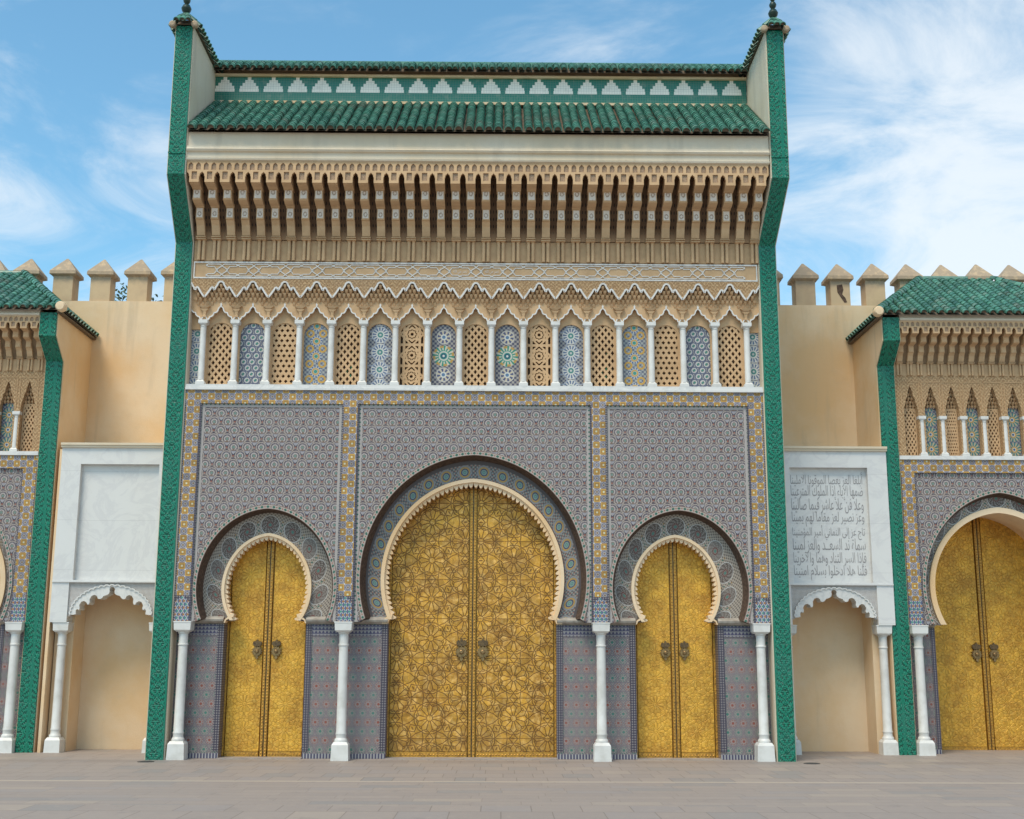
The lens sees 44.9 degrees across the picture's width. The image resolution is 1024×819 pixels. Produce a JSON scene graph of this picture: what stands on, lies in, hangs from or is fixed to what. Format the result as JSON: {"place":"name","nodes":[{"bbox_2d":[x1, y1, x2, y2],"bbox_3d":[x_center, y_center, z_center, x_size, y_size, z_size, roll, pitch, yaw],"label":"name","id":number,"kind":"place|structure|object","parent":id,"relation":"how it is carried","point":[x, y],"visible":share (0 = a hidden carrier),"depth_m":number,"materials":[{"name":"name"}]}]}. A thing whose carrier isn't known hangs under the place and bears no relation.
{"place":"outdoors","nodes":[
{"label":"outdoors","id":0,"kind":"place"},
{"bbox_2d":[0,749,1023,818],"bbox_3d":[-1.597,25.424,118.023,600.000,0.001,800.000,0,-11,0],"label":"pavement","id":1,"kind":"structure","parent":0,"point":[125,784],"depth_m":15.76,"materials":[{"name":"stone"}]},
{"bbox_2d":[0,269,98,752],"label":"side gate","id":2,"kind":"structure","parent":1,"relation":"on","point":[45,359],"depth_m":22.38,"materials":[{"name":"beige paint"}]},
{"bbox_2d":[0,259,173,442],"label":"crenellated wall","id":3,"kind":"structure","parent":1,"relation":"on","point":[127,390],"depth_m":24.29,"materials":[{"name":"beige paint"}]},
{"bbox_2d":[37,442,162,752],"bbox_3d":[-7.042,3.426,22.573,2.282,5.448,1.604,0,-11,0],"label":"marble screen","id":4,"kind":"object","parent":1,"relation":"on","point":[96,674],"visible":0.84,"depth_m":22.23,"materials":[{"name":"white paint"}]},
{"bbox_2d":[115,283,161,300],"bbox_3d":[-8.907,2.005,28.169,2.041,10.344,1.952,0,-11,0],"label":"garden tree","id":5,"kind":"object","parent":1,"relation":"on","point":[119,298],"visible":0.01,"depth_m":28.96,"materials":[{"name":"green plant"}]},
{"bbox_2d":[145,0,796,761],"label":"palace gate","id":6,"kind":"structure","parent":1,"relation":"on","point":[473,446],"depth_m":21.15,"materials":[{"name":"grey tile"}]},
{"bbox_2d":[221,540,306,756],"bbox_3d":[-4.120,3.984,20.893,1.400,3.620,0.207,0,-11,0],"label":"door","id":7,"kind":"structure","parent":6,"relation":"in","point":[264,688],"depth_m":20.83,"materials":[{"name":"gold metal"}]},
{"bbox_2d":[386,488,556,756],"bbox_3d":[-0.668,3.571,21.010,2.860,4.500,0.207,0,-11,0],"label":"door","id":8,"kind":"structure","parent":6,"relation":"in","point":[472,670],"depth_m":20.95,"materials":[{"name":"gold metal"}]},
{"bbox_2d":[635,541,718,757],"bbox_3d":[2.745,4.020,20.952,1.400,3.620,0.207,0,-11,0],"label":"door","id":9,"kind":"structure","parent":6,"relation":"in","point":[676,692],"depth_m":20.89,"materials":[{"name":"gold metal"}]},
{"bbox_2d":[784,446,898,754],"bbox_3d":[5.682,3.492,22.682,2.282,5.448,1.604,0,-11,0],"label":"marble screen","id":10,"kind":"object","parent":1,"relation":"on","point":[842,606],"visible":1,"depth_m":22.36,"materials":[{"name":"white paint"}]},
{"bbox_2d":[777,264,1023,445],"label":"crenellated wall","id":11,"kind":"structure","parent":1,"relation":"on","point":[817,382],"depth_m":24.41,"materials":[{"name":"beige paint"}]},
{"bbox_2d":[845,275,1023,755],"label":"side gate","id":12,"kind":"structure","parent":1,"relation":"on","point":[938,364],"depth_m":22.81,"materials":[{"name":"tile"}]},
{"bbox_2d":[933,518,1023,749],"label":"door","id":13,"kind":"structure","parent":12,"relation":"in","point":[979,579],"depth_m":23.17,"materials":[{"name":"gold metal"}]},
{"bbox_2d":[0,0,1023,305],"label":"sky","id":14,"kind":"structure","parent":0,"point":[905,118],"materials":[{"name":"blue"}]}
]}

